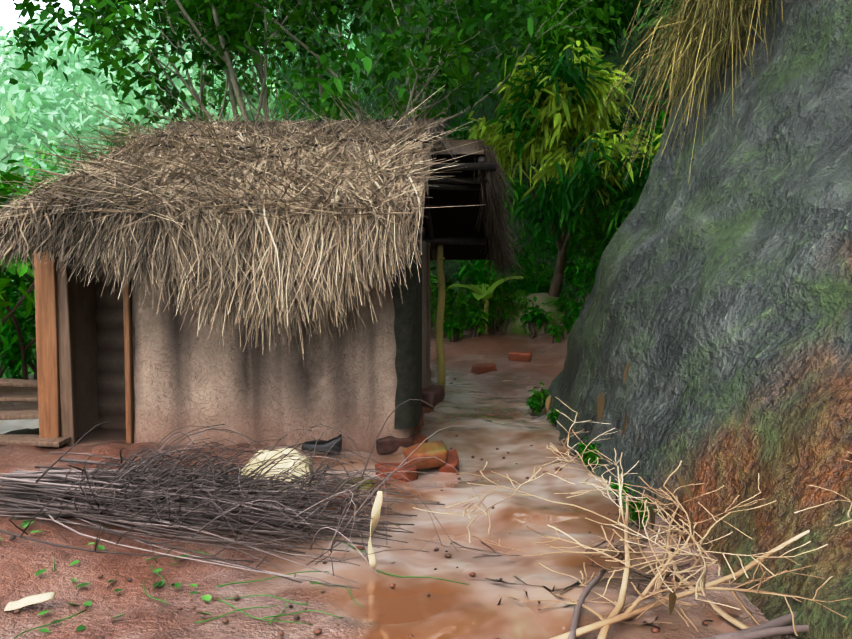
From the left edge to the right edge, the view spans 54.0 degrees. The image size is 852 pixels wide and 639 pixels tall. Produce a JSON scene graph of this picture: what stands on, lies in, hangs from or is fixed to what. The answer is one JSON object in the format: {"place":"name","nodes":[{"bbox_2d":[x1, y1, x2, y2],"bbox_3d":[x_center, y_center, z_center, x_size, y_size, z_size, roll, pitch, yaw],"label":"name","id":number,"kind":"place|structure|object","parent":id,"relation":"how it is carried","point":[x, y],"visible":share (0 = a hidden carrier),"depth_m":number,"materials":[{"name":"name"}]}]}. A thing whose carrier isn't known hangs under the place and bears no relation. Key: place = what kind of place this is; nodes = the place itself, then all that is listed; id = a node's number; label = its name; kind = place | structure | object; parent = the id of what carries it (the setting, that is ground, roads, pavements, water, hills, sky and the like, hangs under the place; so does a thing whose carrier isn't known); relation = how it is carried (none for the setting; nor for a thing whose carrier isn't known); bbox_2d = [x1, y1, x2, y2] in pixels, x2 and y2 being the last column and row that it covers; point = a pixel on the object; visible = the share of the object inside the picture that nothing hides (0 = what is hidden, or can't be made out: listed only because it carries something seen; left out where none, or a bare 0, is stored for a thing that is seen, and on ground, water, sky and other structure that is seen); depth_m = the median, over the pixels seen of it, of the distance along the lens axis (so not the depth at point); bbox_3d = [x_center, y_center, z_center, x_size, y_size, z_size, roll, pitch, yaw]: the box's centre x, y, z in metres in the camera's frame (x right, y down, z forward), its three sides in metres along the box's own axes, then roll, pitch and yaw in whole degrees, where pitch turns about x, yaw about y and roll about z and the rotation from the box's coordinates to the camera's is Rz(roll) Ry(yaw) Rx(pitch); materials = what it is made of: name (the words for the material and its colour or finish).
{"place":"outdoors","nodes":[
{"label":"outdoors","id":0,"kind":"place"},
{"bbox_2d":[0,0,146,62],"label":"sky","id":1,"kind":"structure","parent":0,"point":[9,16],"materials":[{"name":"white"}]},
{"bbox_2d":[0,0,795,638],"bbox_3d":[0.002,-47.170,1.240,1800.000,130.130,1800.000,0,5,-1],"label":"ground","id":2,"kind":"structure","parent":0,"point":[514,618],"depth_m":3.84,"materials":[{"name":"soil"}]},
{"bbox_2d":[0,26,21,82],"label":"tree","id":3,"kind":"object","parent":2,"relation":"on","point":[1,48],"visible":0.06,"depth_m":136.21,"materials":[{"name":"green plant"}]},
{"bbox_2d":[0,251,33,290],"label":"bush","id":4,"kind":"object","parent":2,"relation":"on","point":[13,270],"visible":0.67,"depth_m":7.07,"materials":[{"name":"green plant"}]},
{"bbox_2d":[0,258,35,378],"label":"bush","id":5,"kind":"object","parent":2,"relation":"on","point":[29,338],"visible":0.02,"depth_m":13.58,"materials":[{"name":"green plant"}]},
{"bbox_2d":[0,260,36,378],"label":"shrub","id":6,"kind":"object","parent":2,"relation":"on","point":[10,352],"visible":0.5,"depth_m":9.28,"materials":[{"name":"green plant"}]},
{"bbox_2d":[0,418,38,433],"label":"torn sack","id":7,"kind":"object","parent":2,"relation":"on","point":[6,426],"visible":0.65,"depth_m":6.67,"materials":[{"name":"white"}]},
{"bbox_2d":[0,36,41,106],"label":"tree","id":8,"kind":"object","parent":2,"relation":"on","point":[7,70],"visible":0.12,"depth_m":99.10,"materials":[{"name":"green plant"}]},
{"bbox_2d":[10,67,45,110],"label":"tree","id":9,"kind":"object","parent":2,"relation":"on","point":[36,91],"depth_m":103.08,"materials":[{"name":"green plant"}]},
{"bbox_2d":[0,160,56,379],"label":"bush","id":10,"kind":"object","parent":2,"relation":"on","point":[23,348],"visible":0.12,"depth_m":9.06,"materials":[{"name":"green plant"}]},
{"bbox_2d":[0,74,62,173],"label":"tree","id":11,"kind":"object","parent":2,"relation":"on","point":[6,141],"visible":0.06,"depth_m":65.80,"materials":[{"name":"green plant"}]},
{"bbox_2d":[0,83,81,186],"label":"tree","id":12,"kind":"object","parent":2,"relation":"on","point":[23,115],"visible":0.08,"depth_m":67.75,"materials":[{"name":"green plant"}]},
{"bbox_2d":[0,6,82,93],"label":"tree","id":13,"kind":"object","parent":2,"relation":"on","point":[49,42],"visible":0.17,"depth_m":110.35,"materials":[{"name":"green plant"}]},
{"bbox_2d":[0,76,94,168],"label":"tree","id":14,"kind":"object","parent":2,"relation":"on","point":[54,101],"visible":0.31,"depth_m":88.77,"materials":[{"name":"green plant"}]},
{"bbox_2d":[10,8,87,91],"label":"tree","id":15,"kind":"object","parent":2,"relation":"on","point":[55,23],"visible":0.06,"depth_m":125.07,"materials":[{"name":"green plant"}]},
{"bbox_2d":[19,131,122,297],"bbox_3d":[-4.794,-1.128,14.056,3.367,3.926,3.730,2,5,25],"label":"bush","id":16,"kind":"object","parent":2,"relation":"on","point":[29,164],"visible":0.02,"depth_m":12.89,"materials":[{"name":"green plant"}]},
{"bbox_2d":[41,75,106,167],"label":"tree","id":17,"kind":"object","parent":2,"relation":"on","point":[80,88],"visible":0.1,"depth_m":85.72,"materials":[{"name":"green plant"}]},
{"bbox_2d":[33,26,115,108],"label":"tree","id":18,"kind":"object","parent":2,"relation":"on","point":[74,64],"visible":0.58,"depth_m":103.84,"materials":[{"name":"green plant"}]},
{"bbox_2d":[38,61,110,113],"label":"tree","id":19,"kind":"object","parent":2,"relation":"on","point":[95,79],"visible":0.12,"depth_m":104.99,"materials":[{"name":"green plant"}]},
{"bbox_2d":[56,129,97,170],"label":"tree","id":20,"kind":"object","parent":2,"relation":"on","point":[61,134],"visible":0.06,"depth_m":80.81,"materials":[{"name":"green plant"}]},
{"bbox_2d":[43,71,152,170],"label":"tree","id":21,"kind":"object","parent":2,"relation":"on","point":[109,108],"visible":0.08,"depth_m":81.01,"materials":[{"name":"green plant"}]},
{"bbox_2d":[78,84,131,139],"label":"tree","id":22,"kind":"object","parent":2,"relation":"on","point":[93,91],"visible":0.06,"depth_m":96.56,"materials":[{"name":"green plant"}]},
{"bbox_2d":[99,26,145,93],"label":"tree","id":23,"kind":"object","parent":2,"relation":"on","point":[103,76],"visible":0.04,"depth_m":103.32,"materials":[{"name":"green plant"}]},
{"bbox_2d":[110,48,156,110],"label":"tree","id":24,"kind":"object","parent":2,"relation":"on","point":[135,66],"visible":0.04,"depth_m":98.18,"materials":[{"name":"green plant"}]},
{"bbox_2d":[121,84,173,135],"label":"tree","id":25,"kind":"object","parent":2,"relation":"on","point":[139,102],"depth_m":88.97,"materials":[{"name":"green plant"}]},
{"bbox_2d":[113,42,184,134],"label":"tree","id":26,"kind":"object","parent":2,"relation":"on","point":[141,89],"visible":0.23,"depth_m":88.39,"materials":[{"name":"green plant"}]},
{"bbox_2d":[103,34,197,106],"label":"tree","id":27,"kind":"object","parent":2,"relation":"on","point":[132,47],"visible":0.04,"depth_m":99.35,"materials":[{"name":"green plant"}]},
{"bbox_2d":[146,1,186,61],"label":"tree","id":28,"kind":"object","parent":2,"relation":"on","point":[153,34],"visible":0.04,"depth_m":113.68,"materials":[{"name":"green plant"}]},
{"bbox_2d":[174,95,199,121],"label":"tree","id":29,"kind":"object","parent":2,"relation":"on","point":[188,103],"depth_m":72.26,"materials":[{"name":"green plant"}]},
{"bbox_2d":[167,20,210,90],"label":"tree","id":30,"kind":"object","parent":2,"relation":"on","point":[184,47],"depth_m":111.61,"materials":[{"name":"green plant"}]},
{"bbox_2d":[154,65,240,128],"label":"tree","id":31,"kind":"object","parent":2,"relation":"on","point":[197,90],"depth_m":74.98,"materials":[{"name":"green plant"}]},
{"bbox_2d":[183,88,233,122],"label":"tree","id":32,"kind":"object","parent":2,"relation":"on","point":[196,103],"depth_m":76.53,"materials":[{"name":"green plant"}]},
{"bbox_2d":[210,53,254,114],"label":"tree","id":33,"kind":"object","parent":2,"relation":"on","point":[218,82],"visible":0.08,"depth_m":102.80,"materials":[{"name":"green plant"}]},
{"bbox_2d":[229,11,297,108],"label":"tree","id":34,"kind":"object","parent":2,"relation":"on","point":[255,71],"visible":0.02,"depth_m":102.75,"materials":[{"name":"green plant"}]},
{"bbox_2d":[0,75,527,454],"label":"hut","id":35,"kind":"object","parent":2,"relation":"on","point":[259,281],"visible":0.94,"depth_m":5.86,"materials":[{"name":"brown plant"}]},
{"bbox_2d":[0,396,37,401],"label":"board","id":36,"kind":"object","parent":35,"relation":"on","point":[18,398],"visible":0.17,"depth_m":6.47,"materials":[{"name":"brown wood"}]},
{"bbox_2d":[0,378,37,387],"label":"board","id":37,"kind":"object","parent":35,"relation":"on","point":[17,382],"visible":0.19,"depth_m":6.62,"materials":[{"name":"brown wood"}]},
{"bbox_2d":[0,410,38,419],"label":"board","id":38,"kind":"object","parent":35,"relation":"on","point":[19,414],"visible":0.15,"depth_m":6.21,"materials":[{"name":"brown wood"}]},
{"bbox_2d":[232,68,300,121],"bbox_3d":[-6.354,-0.134,35.601,9.809,20.601,11.321,-1,5,-15],"label":"tree","id":39,"kind":"object","parent":2,"relation":"on","point":[255,105],"depth_m":33.96,"materials":[{"name":"green plant"}]},
{"bbox_2d":[2,0,544,130],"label":"broadleaf tree","id":40,"kind":"object","parent":2,"relation":"on","point":[213,21],"visible":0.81,"depth_m":9.69,"materials":[{"name":"green plant"}]},
{"bbox_2d":[301,8,372,95],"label":"tree","id":41,"kind":"object","parent":2,"relation":"on","point":[347,46],"depth_m":93.36,"materials":[{"name":"green plant"}]},
{"bbox_2d":[263,0,417,122],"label":"eucalypt tree","id":42,"kind":"object","parent":2,"relation":"on","point":[300,100],"visible":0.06,"depth_m":24.05,"materials":[{"name":"green plant"}]},
{"bbox_2d":[1,358,743,638],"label":"mud pebbles","id":43,"kind":"object","parent":2,"relation":"on","point":[319,630],"visible":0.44,"depth_m":3.54,"materials":[{"name":"soil"}]},
{"bbox_2d":[0,327,750,638],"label":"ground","id":44,"kind":"structure","parent":2,"relation":"on","point":[513,514],"depth_m":3.90,"materials":[{"name":"soil"}]},
{"bbox_2d":[0,170,34,334],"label":"bush","id":45,"kind":"object","parent":44,"relation":"on","point":[4,317],"visible":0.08,"depth_m":7.74,"materials":[{"name":"green plant"}]},
{"bbox_2d":[4,592,55,610],"bbox_3d":[-1.580,1.126,3.337,0.181,0.042,0.062,-1,5,-12],"label":"chip","id":46,"kind":"object","parent":44,"relation":"on","point":[28,601],"visible":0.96,"depth_m":3.33,"materials":[{"name":"beige"}]},
{"bbox_2d":[0,434,70,446],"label":"board","id":47,"kind":"object","parent":44,"relation":"on","point":[25,439],"visible":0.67,"depth_m":5.96,"materials":[{"name":"brown wood"}]},
{"bbox_2d":[0,399,486,588],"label":"firewood bundle","id":48,"kind":"object","parent":44,"relation":"on","point":[140,491],"visible":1,"depth_m":4.29,"materials":[{"name":"brown plant"}]},
{"bbox_2d":[241,448,316,502],"bbox_3d":[-0.865,0.892,4.851,0.549,0.283,0.339,1,5,14],"label":"pale stone","id":49,"kind":"object","parent":44,"relation":"on","point":[261,457],"visible":0.33,"depth_m":4.75,"materials":[{"name":"stone"}]},
{"bbox_2d":[301,434,341,451],"bbox_3d":[-0.712,0.833,5.704,0.270,0.117,0.120,3,1,3],"label":"old shoe","id":50,"kind":"object","parent":44,"relation":"on","point":[330,442],"visible":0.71,"depth_m":5.66,"materials":[{"name":"black rubber"}]},
{"bbox_2d":[331,478,373,489],"bbox_3d":[-0.454,1.023,5.103,0.279,0.091,0.150,0,5,4],"label":"brick","id":51,"kind":"object","parent":44,"relation":"on","point":[369,485],"visible":0.31,"depth_m":5.07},
{"bbox_2d":[77,0,635,145],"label":"broadleaf tree","id":52,"kind":"object","parent":44,"relation":"on","point":[467,59],"visible":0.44,"depth_m":11.25,"materials":[{"name":"green plant"}]},
{"bbox_2d":[368,491,382,567],"bbox_3d":[-0.227,0.932,3.728,0.052,0.332,0.061,5,-8,-9],"label":"wooden stake","id":53,"kind":"object","parent":44,"relation":"on","point":[376,511],"visible":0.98,"depth_m":3.74,"materials":[{"name":"beige"}]},
{"bbox_2d":[375,462,417,481],"bbox_3d":[-0.195,1.007,5.432,0.286,0.144,0.153,3,6,34],"label":"brick","id":54,"kind":"object","parent":44,"relation":"on","point":[413,476],"visible":0.5,"depth_m":5.37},
{"bbox_2d":[403,441,447,469],"bbox_3d":[0.001,0.899,5.529,0.284,0.148,0.176,-5,11,-12],"label":"rock","id":55,"kind":"object","parent":54,"relation":"on","point":[439,449],"depth_m":5.47,"materials":[{"name":"stone"}]},
{"bbox_2d":[430,273,471,337],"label":"shrub","id":56,"kind":"object","parent":44,"relation":"on","point":[458,305],"visible":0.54,"depth_m":12.23,"materials":[{"name":"green plant"}]},
{"bbox_2d":[452,315,469,340],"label":"plant","id":57,"kind":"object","parent":44,"relation":"on","point":[458,332],"depth_m":11.99,"materials":[{"name":"green plant"}]},
{"bbox_2d":[464,303,492,336],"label":"plant","id":58,"kind":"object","parent":44,"relation":"on","point":[477,319],"depth_m":12.05,"materials":[{"name":"green plant"}]},
{"bbox_2d":[463,298,496,334],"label":"plant","id":59,"kind":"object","parent":44,"relation":"on","point":[474,307],"depth_m":12.34,"materials":[{"name":"green plant"}]},
{"bbox_2d":[471,363,496,373],"bbox_3d":[0.666,0.576,9.696,0.288,0.141,0.159,-3,5,-30],"label":"brick","id":60,"kind":"object","parent":44,"relation":"on","point":[479,368],"visible":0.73,"depth_m":9.64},
{"bbox_2d":[447,276,523,334],"bbox_3d":[0.784,-0.190,12.222,0.824,0.892,1.046,-4,6,-41],"label":"banana plant","id":61,"kind":"object","parent":44,"relation":"on","point":[483,294],"visible":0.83,"depth_m":12.16,"materials":[{"name":"leaf"},{"name":"green plant stem"}]},
{"bbox_2d":[449,232,543,306],"bbox_3d":[1.082,-0.729,13.431,1.532,1.709,1.678,-1,5,-11],"label":"shrub","id":62,"kind":"object","parent":44,"relation":"on","point":[476,273],"visible":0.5,"depth_m":13.16,"materials":[{"name":"green plant"}]},
{"bbox_2d":[469,269,534,334],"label":"shrub","id":63,"kind":"object","parent":44,"relation":"on","point":[512,299],"visible":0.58,"depth_m":12.41,"materials":[{"name":"green plant"}]},
{"bbox_2d":[543,318,566,343],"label":"plant","id":64,"kind":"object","parent":44,"relation":"on","point":[556,331],"depth_m":11.33,"materials":[{"name":"green plant"}]},
{"bbox_2d":[376,435,413,454],"bbox_3d":[-0.227,0.877,5.916,0.281,0.134,0.162,-1,5,-13],"label":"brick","id":65,"kind":"object","parent":2,"relation":"on","point":[387,445],"visible":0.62,"depth_m":5.84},
{"bbox_2d":[315,0,512,137],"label":"eucalypt tree","id":66,"kind":"object","parent":2,"relation":"on","point":[370,82],"visible":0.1,"depth_m":18.44,"materials":[{"name":"green plant"}]},
{"bbox_2d":[413,433,427,443],"bbox_3d":[-0.103,0.914,6.020,0.163,0.153,0.288,3,5,29],"label":"brick","id":67,"kind":"object","parent":2,"relation":"on","point":[419,438],"visible":0.23,"depth_m":6.03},
{"bbox_2d":[422,384,444,408],"bbox_3d":[0.039,0.595,6.578,0.157,0.136,0.295,10,13,18],"label":"stone","id":68,"kind":"object","parent":2,"relation":"on","point":[433,395],"visible":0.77,"depth_m":6.47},
{"bbox_2d":[438,449,458,474],"bbox_3d":[0.147,0.966,5.626,0.155,0.131,0.276,0,15,1],"label":"brick","id":69,"kind":"object","parent":2,"relation":"on","point":[452,459],"visible":0.54,"depth_m":5.52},
{"bbox_2d":[435,309,464,341],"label":"plant","id":70,"kind":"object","parent":2,"relation":"on","point":[449,325],"depth_m":11.90,"materials":[{"name":"green plant"}]},
{"bbox_2d":[430,260,479,328],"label":"shrub","id":71,"kind":"object","parent":2,"relation":"on","point":[451,281],"depth_m":14.36,"materials":[{"name":"green plant"}]},
{"bbox_2d":[378,0,537,260],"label":"eucalypt tree","id":72,"kind":"object","parent":2,"relation":"on","point":[530,51],"visible":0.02,"depth_m":19.29,"materials":[{"name":"green plant"}]},
{"bbox_2d":[430,214,589,328],"bbox_3d":[1.179,-0.500,14.899,3.747,3.421,2.123,-1,5,-17],"label":"bush","id":73,"kind":"object","parent":2,"relation":"on","point":[448,265],"visible":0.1,"depth_m":14.67,"materials":[{"name":"green plant"}]},
{"bbox_2d":[430,110,591,301],"bbox_3d":[0.411,-1.079,16.541,5.292,5.568,6.020,-2,5,-25],"label":"bush","id":74,"kind":"object","parent":2,"relation":"on","point":[519,193],"visible":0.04,"depth_m":14.75,"materials":[{"name":"green plant"}]},
{"bbox_2d":[447,2,580,272],"bbox_3d":[1.898,-2.498,16.497,3.494,8.169,2.807,-4,6,-41],"label":"eucalypt tree","id":75,"kind":"object","parent":2,"relation":"on","point":[487,102],"visible":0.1,"depth_m":15.72,"materials":[{"name":"green plant"}]},
{"bbox_2d":[405,0,623,290],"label":"eucalypt tree","id":76,"kind":"object","parent":2,"relation":"on","point":[429,7],"depth_m":17.90,"materials":[{"name":"green plant"}]},
{"bbox_2d":[508,351,531,361],"bbox_3d":[1.190,0.467,10.530,0.290,0.135,0.158,2,5,19],"label":"brick","id":77,"kind":"object","parent":2,"relation":"on","point":[526,356],"visible":0.88,"depth_m":10.48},
{"bbox_2d":[489,293,576,335],"bbox_3d":[1.832,-0.027,12.995,1.712,0.769,1.500,0,5,-1],"label":"mossy boulder","id":78,"kind":"object","parent":2,"relation":"on","point":[515,327],"visible":0.25,"depth_m":12.45,"materials":[{"name":"stone"}]},
{"bbox_2d":[525,393,543,415],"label":"weed","id":79,"kind":"object","parent":2,"relation":"on","point":[535,404],"visible":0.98,"depth_m":7.25,"materials":[{"name":"green plant"}]},
{"bbox_2d":[521,296,552,338],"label":"plant","id":80,"kind":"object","parent":2,"relation":"on","point":[536,315],"depth_m":12.11,"materials":[{"name":"green plant"}]},
{"bbox_2d":[527,382,549,412],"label":"weed","id":81,"kind":"object","parent":2,"relation":"on","point":[542,393],"visible":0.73,"depth_m":7.31,"materials":[{"name":"green plant"}]},
{"bbox_2d":[504,237,578,298],"bbox_3d":[1.861,-0.629,13.629,1.405,1.567,1.538,-1,5,-8],"label":"shrub","id":82,"kind":"object","parent":2,"relation":"on","point":[541,279],"visible":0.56,"depth_m":13.55,"materials":[{"name":"green plant"}]},
{"bbox_2d":[511,247,590,295],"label":"bush","id":83,"kind":"object","parent":2,"relation":"on","point":[569,288],"depth_m":20.24,"materials":[{"name":"green plant"}]},
{"bbox_2d":[546,408,558,425],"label":"weed","id":84,"kind":"object","parent":2,"relation":"on","point":[553,417],"visible":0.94,"depth_m":6.83,"materials":[{"name":"green plant"}]},
{"bbox_2d":[467,37,661,296],"bbox_3d":[2.411,-1.720,11.470,3.190,4.165,3.333,-2,5,-24],"label":"mango tree","id":85,"kind":"object","parent":2,"relation":"on","point":[552,104],"visible":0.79,"depth_m":10.89,"materials":[{"name":"green plant"}]},
{"bbox_2d":[557,307,574,334],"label":"plant","id":86,"kind":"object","parent":2,"relation":"on","point":[567,320],"depth_m":11.32,"materials":[{"name":"green plant"}]},
{"bbox_2d":[555,292,579,315],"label":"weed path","id":87,"kind":"structure","parent":2,"relation":"on","point":[560,304],"depth_m":12.28,"materials":[{"name":"green plant"}]},
{"bbox_2d":[564,251,582,291],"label":"bush","id":88,"kind":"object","parent":2,"relation":"on","point":[571,278],"depth_m":13.26,"materials":[{"name":"green plant"}]},
{"bbox_2d":[564,290,585,324],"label":"bush","id":89,"kind":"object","parent":2,"relation":"on","point":[575,308],"depth_m":10.97,"materials":[{"name":"green plant"}]},
{"bbox_2d":[492,10,660,262],"bbox_3d":[3.953,-3.280,17.574,5.275,6.151,5.844,1,5,14],"label":"bushy tree","id":90,"kind":"object","parent":2,"relation":"on","point":[616,51],"depth_m":16.72,"materials":[{"name":"green plant"}]},
{"bbox_2d":[530,182,627,263],"bbox_3d":[2.696,-1.675,13.493,1.788,1.994,1.957,-4,6,-44],"label":"shrub","id":91,"kind":"object","parent":2,"relation":"on","point":[546,239],"visible":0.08,"depth_m":13.42,"materials":[{"name":"green plant"}]},
{"bbox_2d":[484,0,678,143],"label":"mango tree","id":92,"kind":"object","parent":2,"relation":"on","point":[567,8],"visible":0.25,"depth_m":13.76,"materials":[{"name":"green plant"}]},
{"bbox_2d":[571,435,601,466],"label":"weed","id":93,"kind":"object","parent":2,"relation":"on","point":[582,448],"visible":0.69,"depth_m":5.48,"materials":[{"name":"green plant"}]},
{"bbox_2d":[564,233,609,300],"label":"shrub","id":94,"kind":"object","parent":2,"relation":"on","point":[587,268],"visible":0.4,"depth_m":11.45,"materials":[{"name":"green plant"}]},
{"bbox_2d":[584,447,602,472],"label":"weed","id":95,"kind":"object","parent":2,"relation":"on","point":[593,457],"visible":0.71,"depth_m":5.39,"materials":[{"name":"green plant"}]},
{"bbox_2d":[567,190,627,270],"bbox_3d":[2.622,-1.340,12.425,1.277,1.424,1.398,2,5,24],"label":"shrub","id":96,"kind":"object","parent":2,"relation":"on","point":[588,244],"visible":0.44,"depth_m":12.25,"materials":[{"name":"green plant"}]},
{"bbox_2d":[552,60,650,257],"bbox_3d":[3.658,-2.370,16.118,4.221,4.922,4.677,-3,6,-37],"label":"bushy tree","id":97,"kind":"object","parent":2,"relation":"on","point":[633,122],"depth_m":16.10,"materials":[{"name":"green plant"}]},
{"bbox_2d":[606,477,632,505],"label":"weed","id":98,"kind":"object","parent":2,"relation":"on","point":[615,486],"visible":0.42,"depth_m":4.67,"materials":[{"name":"green plant"}]},
{"bbox_2d":[546,0,693,134],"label":"bushy tree","id":99,"kind":"object","parent":2,"relation":"on","point":[618,61],"visible":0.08,"depth_m":14.16,"materials":[{"name":"green plant"}]},
{"bbox_2d":[413,361,851,638],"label":"dead branch","id":100,"kind":"object","parent":2,"relation":"on","point":[672,597],"visible":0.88,"depth_m":3.32,"materials":[{"name":"brown wood"}]},
{"bbox_2d":[623,489,656,529],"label":"weed","id":101,"kind":"object","parent":2,"relation":"on","point":[634,515],"visible":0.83,"depth_m":4.30,"materials":[{"name":"green plant"}]},
{"bbox_2d":[610,2,670,136],"bbox_3d":[4.620,-6.105,18.929,4.592,13.368,5.717,3,5,32],"label":"eucalypt tree","id":102,"kind":"object","parent":2,"relation":"on","point":[634,116],"visible":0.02,"depth_m":17.69,"materials":[{"name":"green plant"}]},
{"bbox_2d":[627,95,669,155],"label":"shrub","id":103,"kind":"object","parent":2,"relation":"on","point":[658,127],"visible":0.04,"depth_m":12.44,"materials":[{"name":"green plant"}]},
{"bbox_2d":[622,0,687,130],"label":"eucalypt tree","id":104,"kind":"object","parent":2,"relation":"on","point":[647,44],"visible":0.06,"depth_m":14.97,"materials":[{"name":"green plant"}]},
{"bbox_2d":[542,0,851,638],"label":"rock face","id":105,"kind":"object","parent":2,"relation":"on","point":[716,309],"visible":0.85,"depth_m":4.98},
{"bbox_2d":[581,0,789,189],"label":"crest grass","id":106,"kind":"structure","parent":105,"relation":"on","point":[703,28],"depth_m":6.80,"materials":[{"name":"plant"}]},
{"bbox_2d":[0,393,808,638],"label":"litter","id":107,"kind":"object","parent":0,"point":[159,584],"depth_m":3.23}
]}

